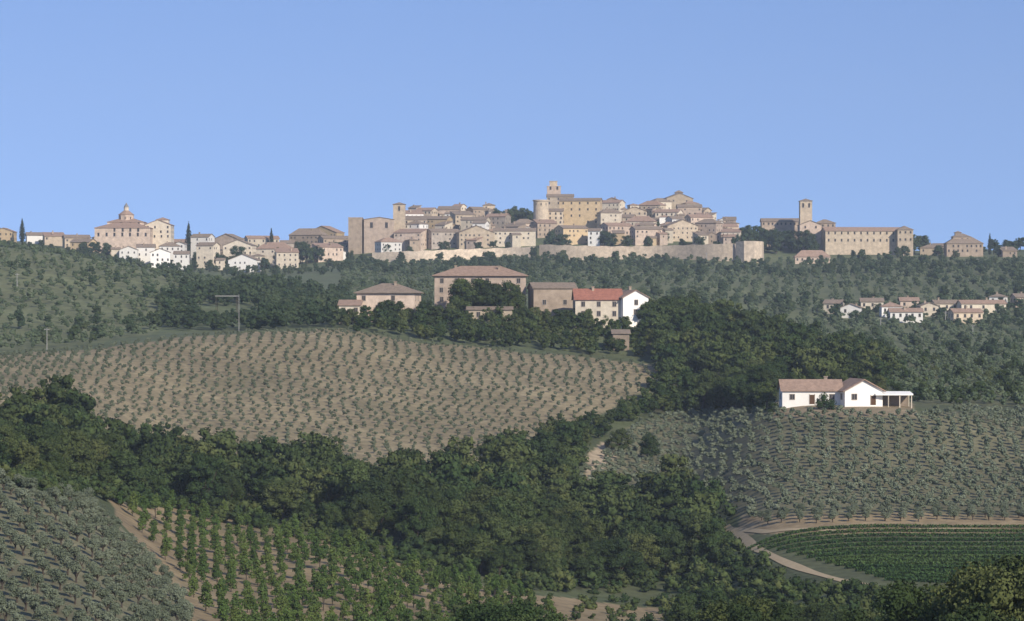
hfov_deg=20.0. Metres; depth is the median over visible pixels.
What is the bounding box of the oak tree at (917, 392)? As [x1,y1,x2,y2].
[909,386,925,401]
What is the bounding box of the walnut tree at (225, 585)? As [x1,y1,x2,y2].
[217,575,229,599]
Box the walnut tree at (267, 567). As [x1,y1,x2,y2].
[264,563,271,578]
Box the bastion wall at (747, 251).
[736,241,763,262]
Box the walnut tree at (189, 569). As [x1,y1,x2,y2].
[182,561,194,578]
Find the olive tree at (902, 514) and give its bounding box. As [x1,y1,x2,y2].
[897,511,906,520]
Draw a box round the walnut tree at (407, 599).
[402,588,413,607]
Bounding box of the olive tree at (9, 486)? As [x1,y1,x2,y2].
[4,481,16,494]
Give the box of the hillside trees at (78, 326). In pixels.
[0,244,271,343]
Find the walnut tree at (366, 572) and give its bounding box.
[361,564,375,585]
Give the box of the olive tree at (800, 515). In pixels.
[796,512,803,521]
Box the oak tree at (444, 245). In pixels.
[437,241,450,249]
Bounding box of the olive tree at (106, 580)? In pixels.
[101,576,115,587]
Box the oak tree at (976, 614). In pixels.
[935,601,1023,620]
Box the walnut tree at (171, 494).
[166,489,177,505]
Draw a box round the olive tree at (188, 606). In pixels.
[180,601,194,612]
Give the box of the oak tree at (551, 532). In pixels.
[528,526,568,552]
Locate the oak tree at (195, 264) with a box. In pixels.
[191,260,198,271]
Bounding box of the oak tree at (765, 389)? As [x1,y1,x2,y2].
[753,380,777,409]
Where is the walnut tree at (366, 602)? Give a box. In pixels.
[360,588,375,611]
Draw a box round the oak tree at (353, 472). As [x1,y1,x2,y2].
[331,461,380,502]
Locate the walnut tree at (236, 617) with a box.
[230,609,241,620]
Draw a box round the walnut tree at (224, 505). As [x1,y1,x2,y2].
[219,499,228,515]
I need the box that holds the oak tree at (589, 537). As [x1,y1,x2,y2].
[572,527,596,553]
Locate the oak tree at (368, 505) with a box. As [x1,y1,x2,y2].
[348,497,380,522]
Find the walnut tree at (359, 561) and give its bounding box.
[356,558,362,571]
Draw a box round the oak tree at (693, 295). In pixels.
[677,290,700,304]
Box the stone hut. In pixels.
[611,329,630,350]
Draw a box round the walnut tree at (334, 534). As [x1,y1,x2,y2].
[330,530,338,546]
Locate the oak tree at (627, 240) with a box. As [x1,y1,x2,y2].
[620,235,633,245]
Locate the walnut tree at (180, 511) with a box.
[176,509,186,523]
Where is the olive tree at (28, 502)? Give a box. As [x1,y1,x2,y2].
[20,497,34,512]
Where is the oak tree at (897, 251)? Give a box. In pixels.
[894,246,901,257]
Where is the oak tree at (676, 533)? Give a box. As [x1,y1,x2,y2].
[663,530,686,569]
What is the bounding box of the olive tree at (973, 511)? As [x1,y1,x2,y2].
[968,509,977,519]
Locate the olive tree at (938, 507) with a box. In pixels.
[934,505,941,510]
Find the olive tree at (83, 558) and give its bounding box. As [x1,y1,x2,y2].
[76,554,88,568]
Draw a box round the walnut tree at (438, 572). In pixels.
[432,565,444,583]
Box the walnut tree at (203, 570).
[197,561,209,581]
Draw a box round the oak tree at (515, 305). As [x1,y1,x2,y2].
[506,289,526,319]
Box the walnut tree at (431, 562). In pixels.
[426,558,436,573]
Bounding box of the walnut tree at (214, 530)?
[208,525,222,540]
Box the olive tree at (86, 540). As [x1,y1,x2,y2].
[80,537,89,549]
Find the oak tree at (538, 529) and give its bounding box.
[514,521,564,557]
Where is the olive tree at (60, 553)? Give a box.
[53,548,69,567]
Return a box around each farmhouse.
[337,281,422,323]
[432,265,527,312]
[526,282,577,317]
[571,286,649,328]
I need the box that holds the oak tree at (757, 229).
[752,225,764,238]
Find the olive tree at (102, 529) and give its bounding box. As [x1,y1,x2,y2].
[97,525,109,537]
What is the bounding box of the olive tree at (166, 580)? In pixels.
[160,576,172,584]
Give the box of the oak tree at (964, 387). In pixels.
[959,384,968,396]
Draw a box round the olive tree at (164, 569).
[158,564,169,574]
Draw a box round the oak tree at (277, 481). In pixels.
[268,476,292,516]
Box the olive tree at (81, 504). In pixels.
[76,499,90,513]
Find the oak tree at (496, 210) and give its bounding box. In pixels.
[492,208,504,213]
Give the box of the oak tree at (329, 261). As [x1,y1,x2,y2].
[324,258,332,266]
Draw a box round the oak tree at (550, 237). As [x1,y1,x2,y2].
[543,231,555,244]
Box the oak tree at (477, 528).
[469,523,485,533]
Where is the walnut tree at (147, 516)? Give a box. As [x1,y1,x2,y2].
[139,507,151,526]
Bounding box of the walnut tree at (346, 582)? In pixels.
[338,578,352,599]
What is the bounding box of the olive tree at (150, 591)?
[147,587,158,602]
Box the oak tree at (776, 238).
[769,231,782,253]
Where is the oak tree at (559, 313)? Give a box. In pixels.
[553,309,565,319]
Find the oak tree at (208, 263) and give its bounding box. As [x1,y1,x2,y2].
[204,259,212,271]
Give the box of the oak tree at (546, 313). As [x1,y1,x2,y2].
[540,309,553,325]
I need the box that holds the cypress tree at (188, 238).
[185,221,190,255]
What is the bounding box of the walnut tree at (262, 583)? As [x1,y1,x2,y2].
[257,579,267,596]
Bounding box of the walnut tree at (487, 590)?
[483,585,492,598]
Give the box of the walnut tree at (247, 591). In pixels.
[242,586,253,612]
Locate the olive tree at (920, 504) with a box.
[916,501,926,509]
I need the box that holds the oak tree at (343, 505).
[311,500,349,525]
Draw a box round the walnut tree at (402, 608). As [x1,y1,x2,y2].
[394,598,405,620]
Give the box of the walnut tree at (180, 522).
[174,514,184,529]
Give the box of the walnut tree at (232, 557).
[224,553,238,573]
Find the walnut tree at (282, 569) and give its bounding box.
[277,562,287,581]
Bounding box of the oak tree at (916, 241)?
[913,234,922,254]
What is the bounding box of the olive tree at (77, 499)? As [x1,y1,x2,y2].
[72,496,82,505]
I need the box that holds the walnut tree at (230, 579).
[225,569,237,591]
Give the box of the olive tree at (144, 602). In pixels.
[138,598,151,606]
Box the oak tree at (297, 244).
[294,241,307,263]
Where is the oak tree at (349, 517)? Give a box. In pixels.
[342,509,356,529]
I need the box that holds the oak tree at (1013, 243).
[1009,240,1018,251]
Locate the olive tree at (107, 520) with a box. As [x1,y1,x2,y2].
[100,516,115,526]
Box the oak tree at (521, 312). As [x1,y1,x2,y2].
[513,306,531,319]
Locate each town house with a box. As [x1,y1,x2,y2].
[0,228,16,242]
[25,231,42,243]
[42,231,64,245]
[62,234,90,247]
[70,237,96,253]
[111,246,120,256]
[119,246,137,264]
[136,243,155,263]
[150,248,170,267]
[158,241,180,264]
[173,251,190,269]
[174,239,190,256]
[175,240,186,250]
[190,232,214,259]
[195,242,220,267]
[215,233,243,251]
[215,258,225,269]
[222,239,256,257]
[228,254,261,271]
[244,235,279,245]
[251,254,264,258]
[255,242,292,264]
[274,248,298,268]
[280,239,294,247]
[289,228,327,246]
[312,242,342,261]
[317,226,344,235]
[317,235,347,242]
[340,242,347,250]
[375,238,401,252]
[393,229,426,250]
[404,237,418,250]
[406,209,423,215]
[406,220,427,228]
[408,205,421,209]
[416,207,438,215]
[427,215,453,228]
[427,228,459,249]
[435,221,453,228]
[437,206,461,215]
[450,210,475,225]
[453,203,466,210]
[456,225,494,248]
[460,216,490,230]
[465,237,482,248]
[466,207,493,216]
[472,220,489,229]
[482,202,494,208]
[485,208,492,215]
[485,212,511,227]
[493,226,535,246]
[502,221,525,227]
[509,233,521,246]
[515,219,533,227]
[533,219,556,237]
[554,224,588,244]
[587,228,603,245]
[597,207,621,227]
[600,221,632,235]
[602,200,625,211]
[612,230,624,244]
[622,207,646,215]
[622,214,635,220]
[626,203,638,208]
[626,216,657,225]
[629,226,662,245]
[639,201,666,209]
[639,221,652,225]
[645,207,659,217]
[646,236,656,245]
[651,198,671,208]
[655,209,683,216]
[656,230,667,245]
[659,213,667,223]
[662,226,673,242]
[663,193,693,208]
[663,219,697,241]
[665,214,684,221]
[676,203,702,215]
[682,200,699,203]
[684,213,713,223]
[692,232,707,244]
[695,219,721,240]
[702,207,711,212]
[706,232,715,243]
[707,212,716,219]
[716,232,720,242]
[721,229,741,240]
[722,216,736,221]
[722,224,738,228]
[723,233,736,243]
[724,220,739,228]
[793,250,830,263]
[920,243,934,254]
[932,243,943,253]
[999,246,1017,256]
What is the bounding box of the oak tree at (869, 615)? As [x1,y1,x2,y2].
[862,611,880,620]
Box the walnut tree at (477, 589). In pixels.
[472,585,484,600]
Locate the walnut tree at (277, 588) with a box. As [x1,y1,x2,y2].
[272,582,282,602]
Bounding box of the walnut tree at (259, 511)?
[254,506,264,514]
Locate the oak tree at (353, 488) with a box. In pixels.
[340,482,362,508]
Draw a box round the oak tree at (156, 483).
[149,477,164,494]
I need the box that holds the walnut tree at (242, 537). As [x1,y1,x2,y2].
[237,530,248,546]
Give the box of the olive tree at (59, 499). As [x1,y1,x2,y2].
[56,495,68,508]
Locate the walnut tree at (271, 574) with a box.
[265,568,276,588]
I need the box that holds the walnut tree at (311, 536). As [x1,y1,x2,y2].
[306,528,316,549]
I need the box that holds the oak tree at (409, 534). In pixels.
[404,530,417,552]
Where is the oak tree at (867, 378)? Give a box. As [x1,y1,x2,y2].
[859,376,871,381]
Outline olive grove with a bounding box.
[579,402,1023,516]
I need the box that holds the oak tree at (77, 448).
[58,428,97,474]
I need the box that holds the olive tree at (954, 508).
[947,506,956,516]
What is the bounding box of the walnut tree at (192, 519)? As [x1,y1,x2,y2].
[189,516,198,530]
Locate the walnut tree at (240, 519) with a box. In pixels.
[232,513,244,528]
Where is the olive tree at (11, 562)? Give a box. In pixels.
[3,558,19,570]
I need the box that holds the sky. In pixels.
[0,0,1023,250]
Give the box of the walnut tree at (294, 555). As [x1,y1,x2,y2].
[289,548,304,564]
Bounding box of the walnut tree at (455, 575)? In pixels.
[450,568,460,584]
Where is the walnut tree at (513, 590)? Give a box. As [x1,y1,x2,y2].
[505,580,518,601]
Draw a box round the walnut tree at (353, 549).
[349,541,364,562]
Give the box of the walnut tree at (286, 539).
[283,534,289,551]
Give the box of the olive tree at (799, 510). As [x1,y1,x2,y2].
[793,508,803,513]
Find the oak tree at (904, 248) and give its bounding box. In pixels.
[901,245,910,255]
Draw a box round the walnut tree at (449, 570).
[441,567,451,581]
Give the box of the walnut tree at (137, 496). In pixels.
[130,491,141,504]
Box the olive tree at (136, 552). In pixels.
[128,548,142,557]
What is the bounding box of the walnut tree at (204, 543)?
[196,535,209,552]
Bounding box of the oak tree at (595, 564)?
[581,556,610,578]
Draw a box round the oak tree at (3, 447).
[0,433,12,466]
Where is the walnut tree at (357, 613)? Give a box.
[352,601,368,620]
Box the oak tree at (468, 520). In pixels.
[455,501,486,526]
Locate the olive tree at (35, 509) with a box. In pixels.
[30,505,44,517]
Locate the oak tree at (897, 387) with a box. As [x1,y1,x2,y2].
[890,382,902,390]
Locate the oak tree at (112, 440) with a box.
[88,432,120,469]
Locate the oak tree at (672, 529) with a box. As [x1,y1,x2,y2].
[656,525,691,556]
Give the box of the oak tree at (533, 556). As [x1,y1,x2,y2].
[509,533,548,577]
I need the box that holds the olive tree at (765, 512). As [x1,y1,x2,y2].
[759,509,771,516]
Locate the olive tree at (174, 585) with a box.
[169,583,179,591]
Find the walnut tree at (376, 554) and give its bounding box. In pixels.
[374,549,380,562]
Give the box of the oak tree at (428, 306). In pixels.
[418,300,432,317]
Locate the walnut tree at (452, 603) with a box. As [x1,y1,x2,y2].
[446,597,457,611]
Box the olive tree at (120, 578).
[114,574,127,582]
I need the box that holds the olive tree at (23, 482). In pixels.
[21,477,31,491]
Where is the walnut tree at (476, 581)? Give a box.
[472,574,483,594]
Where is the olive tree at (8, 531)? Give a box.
[3,527,17,543]
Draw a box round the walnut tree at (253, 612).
[249,606,261,620]
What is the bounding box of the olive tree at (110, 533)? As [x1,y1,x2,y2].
[103,527,119,545]
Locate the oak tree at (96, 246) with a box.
[88,242,101,253]
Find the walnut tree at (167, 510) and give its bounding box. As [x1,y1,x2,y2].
[161,500,172,522]
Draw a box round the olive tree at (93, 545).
[87,538,99,557]
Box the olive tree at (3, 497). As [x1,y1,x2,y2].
[0,492,8,507]
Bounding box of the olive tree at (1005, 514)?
[999,511,1008,519]
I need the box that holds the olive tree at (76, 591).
[69,585,82,604]
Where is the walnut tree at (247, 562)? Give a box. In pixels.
[238,555,253,579]
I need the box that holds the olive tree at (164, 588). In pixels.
[158,584,172,594]
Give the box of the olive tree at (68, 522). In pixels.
[62,517,76,534]
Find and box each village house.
[822,298,844,313]
[840,303,862,317]
[859,296,884,309]
[878,301,903,316]
[887,307,923,322]
[898,296,919,307]
[916,301,938,316]
[931,297,957,313]
[946,306,983,322]
[956,297,1006,313]
[988,292,1008,303]
[1009,292,1023,307]
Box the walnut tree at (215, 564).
[211,561,222,572]
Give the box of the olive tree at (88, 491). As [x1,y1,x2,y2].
[82,487,93,497]
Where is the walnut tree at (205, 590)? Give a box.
[198,582,213,611]
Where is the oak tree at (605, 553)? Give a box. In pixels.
[586,544,620,575]
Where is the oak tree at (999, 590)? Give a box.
[920,561,1023,620]
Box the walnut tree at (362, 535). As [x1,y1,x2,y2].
[353,528,367,551]
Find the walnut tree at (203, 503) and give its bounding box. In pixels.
[198,499,210,515]
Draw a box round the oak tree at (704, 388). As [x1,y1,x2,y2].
[688,371,715,408]
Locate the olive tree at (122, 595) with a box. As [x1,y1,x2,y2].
[114,590,128,607]
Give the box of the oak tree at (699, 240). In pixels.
[694,236,705,244]
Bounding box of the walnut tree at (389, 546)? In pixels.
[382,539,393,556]
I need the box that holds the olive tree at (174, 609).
[167,603,184,619]
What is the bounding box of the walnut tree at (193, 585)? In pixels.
[188,575,199,597]
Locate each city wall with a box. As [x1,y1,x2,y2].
[372,247,534,262]
[539,243,735,260]
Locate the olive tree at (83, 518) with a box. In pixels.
[77,514,91,531]
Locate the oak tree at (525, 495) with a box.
[510,487,540,521]
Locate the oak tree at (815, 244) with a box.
[805,234,820,249]
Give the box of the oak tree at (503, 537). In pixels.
[493,528,544,568]
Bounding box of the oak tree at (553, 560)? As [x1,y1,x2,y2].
[533,551,562,573]
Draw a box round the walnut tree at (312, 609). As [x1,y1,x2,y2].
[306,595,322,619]
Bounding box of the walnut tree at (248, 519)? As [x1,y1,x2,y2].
[243,513,251,526]
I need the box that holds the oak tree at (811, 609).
[802,603,833,620]
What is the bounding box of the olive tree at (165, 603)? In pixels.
[160,599,171,610]
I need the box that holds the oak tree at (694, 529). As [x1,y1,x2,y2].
[683,512,718,554]
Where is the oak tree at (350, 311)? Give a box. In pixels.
[346,308,358,323]
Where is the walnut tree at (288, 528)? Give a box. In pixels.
[283,520,293,537]
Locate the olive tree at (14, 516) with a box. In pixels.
[9,512,20,526]
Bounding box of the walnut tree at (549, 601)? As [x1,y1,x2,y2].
[542,596,554,613]
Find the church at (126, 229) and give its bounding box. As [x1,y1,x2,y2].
[95,203,174,253]
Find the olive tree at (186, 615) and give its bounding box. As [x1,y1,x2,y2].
[177,610,193,620]
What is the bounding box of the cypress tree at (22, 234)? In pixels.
[19,219,24,241]
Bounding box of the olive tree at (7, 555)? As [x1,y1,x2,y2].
[2,551,15,560]
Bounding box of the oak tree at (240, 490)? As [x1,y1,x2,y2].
[213,474,245,504]
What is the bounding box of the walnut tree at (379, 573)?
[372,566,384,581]
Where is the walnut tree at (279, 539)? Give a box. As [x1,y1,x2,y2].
[273,533,284,551]
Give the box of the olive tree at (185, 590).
[174,587,188,596]
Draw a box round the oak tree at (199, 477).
[178,452,229,504]
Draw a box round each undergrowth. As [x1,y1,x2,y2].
[0,457,731,594]
[440,582,669,620]
[658,534,890,620]
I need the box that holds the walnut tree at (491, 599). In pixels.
[484,597,495,603]
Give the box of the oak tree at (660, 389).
[653,384,670,408]
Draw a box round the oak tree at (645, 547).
[624,533,661,578]
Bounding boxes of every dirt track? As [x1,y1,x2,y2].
[724,524,889,588]
[726,527,1015,532]
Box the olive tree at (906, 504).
[900,502,910,508]
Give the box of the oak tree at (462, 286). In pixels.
[448,277,486,310]
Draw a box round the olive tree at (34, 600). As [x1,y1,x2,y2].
[26,594,41,617]
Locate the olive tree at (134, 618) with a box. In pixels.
[127,615,142,620]
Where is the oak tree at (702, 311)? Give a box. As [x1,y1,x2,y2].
[689,306,711,323]
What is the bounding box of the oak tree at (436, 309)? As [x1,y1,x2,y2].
[430,305,443,323]
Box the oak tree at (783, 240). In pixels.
[770,228,788,249]
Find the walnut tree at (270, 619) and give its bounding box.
[265,617,277,620]
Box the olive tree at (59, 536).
[53,529,69,544]
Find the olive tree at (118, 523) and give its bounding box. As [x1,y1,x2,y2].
[112,519,122,527]
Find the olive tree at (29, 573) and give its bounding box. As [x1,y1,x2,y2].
[20,568,36,585]
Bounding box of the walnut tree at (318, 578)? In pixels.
[312,571,326,595]
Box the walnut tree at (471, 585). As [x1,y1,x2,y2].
[465,582,475,594]
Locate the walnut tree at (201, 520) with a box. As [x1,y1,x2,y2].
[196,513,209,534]
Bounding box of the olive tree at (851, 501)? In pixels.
[847,497,857,503]
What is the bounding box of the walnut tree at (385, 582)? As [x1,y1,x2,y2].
[380,577,387,590]
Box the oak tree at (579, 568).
[569,557,599,580]
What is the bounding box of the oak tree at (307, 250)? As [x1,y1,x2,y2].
[300,244,314,263]
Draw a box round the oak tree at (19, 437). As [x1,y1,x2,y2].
[7,432,27,447]
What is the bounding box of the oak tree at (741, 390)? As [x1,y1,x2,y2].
[735,381,749,406]
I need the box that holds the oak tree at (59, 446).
[36,433,79,471]
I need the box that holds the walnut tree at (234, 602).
[229,591,244,609]
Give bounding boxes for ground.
[0,228,1023,620]
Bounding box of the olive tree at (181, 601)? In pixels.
[177,599,188,604]
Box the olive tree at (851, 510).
[847,507,856,514]
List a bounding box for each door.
[809,394,814,403]
[870,395,875,404]
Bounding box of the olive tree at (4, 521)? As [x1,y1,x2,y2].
[0,519,8,530]
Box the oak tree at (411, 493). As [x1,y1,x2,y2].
[390,487,433,536]
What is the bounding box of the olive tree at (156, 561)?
[148,556,162,571]
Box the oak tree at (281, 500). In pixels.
[259,478,305,519]
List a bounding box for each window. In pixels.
[790,394,794,399]
[829,394,834,399]
[851,394,856,399]
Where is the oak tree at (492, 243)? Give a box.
[488,240,497,247]
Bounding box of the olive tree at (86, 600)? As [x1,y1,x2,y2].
[81,595,92,613]
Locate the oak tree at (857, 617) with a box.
[836,608,885,620]
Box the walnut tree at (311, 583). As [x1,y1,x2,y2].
[306,568,320,586]
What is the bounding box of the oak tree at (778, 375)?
[752,365,782,391]
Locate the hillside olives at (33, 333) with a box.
[0,240,231,347]
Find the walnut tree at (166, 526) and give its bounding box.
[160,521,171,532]
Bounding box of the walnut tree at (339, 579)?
[337,576,343,590]
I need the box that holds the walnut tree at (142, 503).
[139,495,149,514]
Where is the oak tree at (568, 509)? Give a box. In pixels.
[550,501,593,529]
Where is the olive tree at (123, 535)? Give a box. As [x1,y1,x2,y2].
[115,530,130,541]
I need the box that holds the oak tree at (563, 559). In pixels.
[559,552,567,571]
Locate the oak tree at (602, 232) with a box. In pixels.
[598,230,608,245]
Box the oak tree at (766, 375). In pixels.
[758,369,777,395]
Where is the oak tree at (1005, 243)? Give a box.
[1001,240,1010,246]
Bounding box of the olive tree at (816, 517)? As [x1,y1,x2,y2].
[812,514,820,522]
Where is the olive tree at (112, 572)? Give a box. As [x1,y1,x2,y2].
[107,567,119,580]
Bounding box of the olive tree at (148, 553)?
[141,550,155,558]
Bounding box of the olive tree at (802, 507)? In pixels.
[796,504,806,510]
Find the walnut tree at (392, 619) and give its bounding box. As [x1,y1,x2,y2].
[387,616,397,620]
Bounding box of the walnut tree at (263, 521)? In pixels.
[259,517,268,531]
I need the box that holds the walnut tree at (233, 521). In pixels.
[232,505,245,523]
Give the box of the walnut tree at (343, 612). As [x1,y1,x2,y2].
[338,600,349,620]
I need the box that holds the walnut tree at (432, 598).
[426,592,438,612]
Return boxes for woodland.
[0,297,902,549]
[144,271,348,329]
[200,306,257,328]
[337,303,647,355]
[553,383,746,447]
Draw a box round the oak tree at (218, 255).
[214,252,224,261]
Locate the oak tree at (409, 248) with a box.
[405,246,413,250]
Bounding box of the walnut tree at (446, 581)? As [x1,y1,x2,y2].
[440,569,451,585]
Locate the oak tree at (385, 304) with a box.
[374,299,391,313]
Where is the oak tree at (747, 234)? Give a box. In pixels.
[739,225,754,240]
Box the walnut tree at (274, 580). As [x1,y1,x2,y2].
[270,578,280,596]
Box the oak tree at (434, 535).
[420,527,449,555]
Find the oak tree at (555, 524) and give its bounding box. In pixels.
[550,521,570,556]
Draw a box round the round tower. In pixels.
[533,200,548,220]
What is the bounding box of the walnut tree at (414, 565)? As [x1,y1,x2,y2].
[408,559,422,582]
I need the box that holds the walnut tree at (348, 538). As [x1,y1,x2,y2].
[343,529,355,551]
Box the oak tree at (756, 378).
[750,365,778,392]
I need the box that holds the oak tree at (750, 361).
[745,358,766,369]
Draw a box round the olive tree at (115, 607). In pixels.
[108,602,122,617]
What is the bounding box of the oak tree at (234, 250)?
[229,245,245,257]
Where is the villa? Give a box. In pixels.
[944,231,983,256]
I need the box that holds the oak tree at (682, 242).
[678,238,686,244]
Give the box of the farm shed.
[466,306,512,325]
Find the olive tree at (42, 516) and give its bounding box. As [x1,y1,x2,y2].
[37,513,48,521]
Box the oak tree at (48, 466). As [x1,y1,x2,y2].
[35,459,58,474]
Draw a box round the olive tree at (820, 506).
[816,504,823,509]
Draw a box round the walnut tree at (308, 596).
[302,589,316,609]
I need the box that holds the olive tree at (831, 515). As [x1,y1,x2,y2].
[828,512,835,521]
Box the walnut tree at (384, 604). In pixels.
[374,590,390,617]
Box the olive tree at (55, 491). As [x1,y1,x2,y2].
[48,486,61,500]
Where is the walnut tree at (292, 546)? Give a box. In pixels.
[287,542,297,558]
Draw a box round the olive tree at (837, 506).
[833,503,841,510]
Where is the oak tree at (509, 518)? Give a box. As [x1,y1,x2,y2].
[484,511,518,536]
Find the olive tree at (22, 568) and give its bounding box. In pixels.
[17,565,33,577]
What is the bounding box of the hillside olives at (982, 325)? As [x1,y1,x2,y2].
[340,253,1023,361]
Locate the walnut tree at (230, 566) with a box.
[225,559,236,578]
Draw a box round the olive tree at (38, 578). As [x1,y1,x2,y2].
[30,573,43,592]
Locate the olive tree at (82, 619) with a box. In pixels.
[77,617,93,620]
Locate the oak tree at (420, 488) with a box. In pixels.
[394,474,425,501]
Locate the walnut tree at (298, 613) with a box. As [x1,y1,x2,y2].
[292,605,303,620]
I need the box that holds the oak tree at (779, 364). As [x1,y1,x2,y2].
[765,357,788,378]
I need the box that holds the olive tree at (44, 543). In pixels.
[37,538,54,553]
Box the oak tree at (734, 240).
[731,235,739,243]
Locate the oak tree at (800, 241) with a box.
[791,229,813,251]
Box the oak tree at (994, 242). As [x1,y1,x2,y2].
[987,239,999,253]
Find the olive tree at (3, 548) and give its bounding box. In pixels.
[0,543,9,559]
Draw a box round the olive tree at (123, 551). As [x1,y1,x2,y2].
[116,546,129,556]
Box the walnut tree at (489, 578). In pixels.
[482,573,492,588]
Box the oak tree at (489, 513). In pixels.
[479,510,514,538]
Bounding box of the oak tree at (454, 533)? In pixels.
[438,521,469,556]
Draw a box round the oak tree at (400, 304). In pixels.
[390,300,404,310]
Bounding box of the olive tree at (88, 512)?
[81,508,96,517]
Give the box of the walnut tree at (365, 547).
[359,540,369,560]
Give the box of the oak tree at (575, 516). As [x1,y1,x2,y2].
[556,511,583,544]
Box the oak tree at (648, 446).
[638,432,659,456]
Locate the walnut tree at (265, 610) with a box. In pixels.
[261,606,273,620]
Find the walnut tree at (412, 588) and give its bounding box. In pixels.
[407,578,420,607]
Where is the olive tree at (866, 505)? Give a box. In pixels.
[861,502,872,510]
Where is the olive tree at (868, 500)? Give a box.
[865,498,874,503]
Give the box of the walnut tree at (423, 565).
[419,560,427,578]
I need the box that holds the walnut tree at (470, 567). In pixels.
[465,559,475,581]
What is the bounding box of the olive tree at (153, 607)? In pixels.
[144,604,163,612]
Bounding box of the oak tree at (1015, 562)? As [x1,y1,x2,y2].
[983,552,1023,615]
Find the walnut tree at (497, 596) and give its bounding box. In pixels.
[493,594,500,604]
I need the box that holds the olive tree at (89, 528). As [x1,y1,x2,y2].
[84,522,95,537]
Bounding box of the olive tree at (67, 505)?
[60,499,76,515]
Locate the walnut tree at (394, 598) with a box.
[386,590,405,616]
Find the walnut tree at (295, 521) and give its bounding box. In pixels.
[291,515,299,536]
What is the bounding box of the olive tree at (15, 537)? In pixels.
[11,533,19,549]
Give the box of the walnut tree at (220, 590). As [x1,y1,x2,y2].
[213,579,226,604]
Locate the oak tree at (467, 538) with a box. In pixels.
[454,531,488,555]
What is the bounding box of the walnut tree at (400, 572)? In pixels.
[397,564,408,587]
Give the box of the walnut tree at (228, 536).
[224,529,233,544]
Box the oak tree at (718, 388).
[707,380,733,408]
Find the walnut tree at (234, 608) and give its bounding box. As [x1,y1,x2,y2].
[229,606,239,620]
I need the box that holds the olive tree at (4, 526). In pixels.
[1,524,13,536]
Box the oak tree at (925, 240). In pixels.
[918,235,931,249]
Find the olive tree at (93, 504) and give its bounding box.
[90,501,98,509]
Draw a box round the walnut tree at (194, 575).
[188,572,197,588]
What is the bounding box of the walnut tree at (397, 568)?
[390,563,399,573]
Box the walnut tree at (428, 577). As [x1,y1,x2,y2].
[424,572,433,590]
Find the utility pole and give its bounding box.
[217,296,236,320]
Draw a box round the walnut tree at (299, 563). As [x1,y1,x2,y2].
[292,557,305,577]
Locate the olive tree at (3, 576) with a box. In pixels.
[0,571,7,588]
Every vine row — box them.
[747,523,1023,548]
[757,528,1023,548]
[767,532,1023,549]
[776,537,1023,550]
[786,541,1023,552]
[795,545,1023,555]
[805,549,1023,558]
[815,553,1023,560]
[825,557,1023,563]
[834,560,999,565]
[844,563,1012,568]
[855,567,978,571]
[865,570,962,575]
[874,572,957,578]
[883,576,954,582]
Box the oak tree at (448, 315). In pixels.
[446,309,451,322]
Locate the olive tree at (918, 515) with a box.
[913,512,923,521]
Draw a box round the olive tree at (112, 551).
[104,547,118,561]
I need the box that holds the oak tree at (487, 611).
[448,599,541,620]
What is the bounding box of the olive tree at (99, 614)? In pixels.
[95,610,115,620]
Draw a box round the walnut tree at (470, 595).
[464,587,478,605]
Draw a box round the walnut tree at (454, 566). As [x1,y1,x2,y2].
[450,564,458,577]
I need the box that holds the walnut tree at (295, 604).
[287,591,302,615]
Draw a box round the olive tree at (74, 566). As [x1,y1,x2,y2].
[66,560,81,582]
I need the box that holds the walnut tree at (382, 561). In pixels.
[377,555,386,571]
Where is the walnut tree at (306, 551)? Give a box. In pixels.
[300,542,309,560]
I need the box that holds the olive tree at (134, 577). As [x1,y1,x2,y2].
[126,572,140,582]
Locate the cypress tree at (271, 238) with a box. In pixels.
[269,228,273,241]
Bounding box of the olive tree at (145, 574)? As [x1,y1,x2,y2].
[138,570,155,586]
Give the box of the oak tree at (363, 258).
[358,254,368,261]
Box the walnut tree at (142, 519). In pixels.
[137,514,145,532]
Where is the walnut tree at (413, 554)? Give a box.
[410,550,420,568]
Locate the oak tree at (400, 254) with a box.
[397,251,405,258]
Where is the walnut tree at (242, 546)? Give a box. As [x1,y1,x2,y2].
[235,542,248,559]
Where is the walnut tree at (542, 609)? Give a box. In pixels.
[538,604,546,617]
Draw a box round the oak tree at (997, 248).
[993,245,1001,256]
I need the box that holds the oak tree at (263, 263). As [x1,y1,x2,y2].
[258,257,270,269]
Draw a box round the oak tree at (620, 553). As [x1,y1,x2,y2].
[604,537,646,578]
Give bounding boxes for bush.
[766,402,778,412]
[814,392,830,408]
[823,399,836,409]
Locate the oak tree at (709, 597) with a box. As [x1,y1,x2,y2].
[697,589,730,615]
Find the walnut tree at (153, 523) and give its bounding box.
[149,520,159,533]
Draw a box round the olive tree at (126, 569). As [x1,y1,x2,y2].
[120,563,136,579]
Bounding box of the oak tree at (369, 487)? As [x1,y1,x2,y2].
[358,476,394,520]
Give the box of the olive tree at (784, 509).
[781,507,787,513]
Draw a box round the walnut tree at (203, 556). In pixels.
[198,554,209,567]
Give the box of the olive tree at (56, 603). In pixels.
[48,598,65,613]
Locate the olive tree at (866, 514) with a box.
[862,511,869,520]
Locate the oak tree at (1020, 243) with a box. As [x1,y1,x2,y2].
[1015,237,1023,250]
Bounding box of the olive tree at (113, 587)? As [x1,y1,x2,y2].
[105,583,124,595]
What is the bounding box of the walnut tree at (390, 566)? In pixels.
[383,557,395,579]
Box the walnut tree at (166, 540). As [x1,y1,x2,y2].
[160,532,172,559]
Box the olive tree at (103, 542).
[96,537,109,551]
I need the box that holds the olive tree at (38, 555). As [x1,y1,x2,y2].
[31,551,45,568]
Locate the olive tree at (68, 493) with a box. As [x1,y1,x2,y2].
[62,488,75,499]
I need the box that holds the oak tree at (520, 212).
[514,208,525,219]
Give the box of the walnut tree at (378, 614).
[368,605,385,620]
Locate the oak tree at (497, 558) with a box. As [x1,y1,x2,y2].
[484,545,513,573]

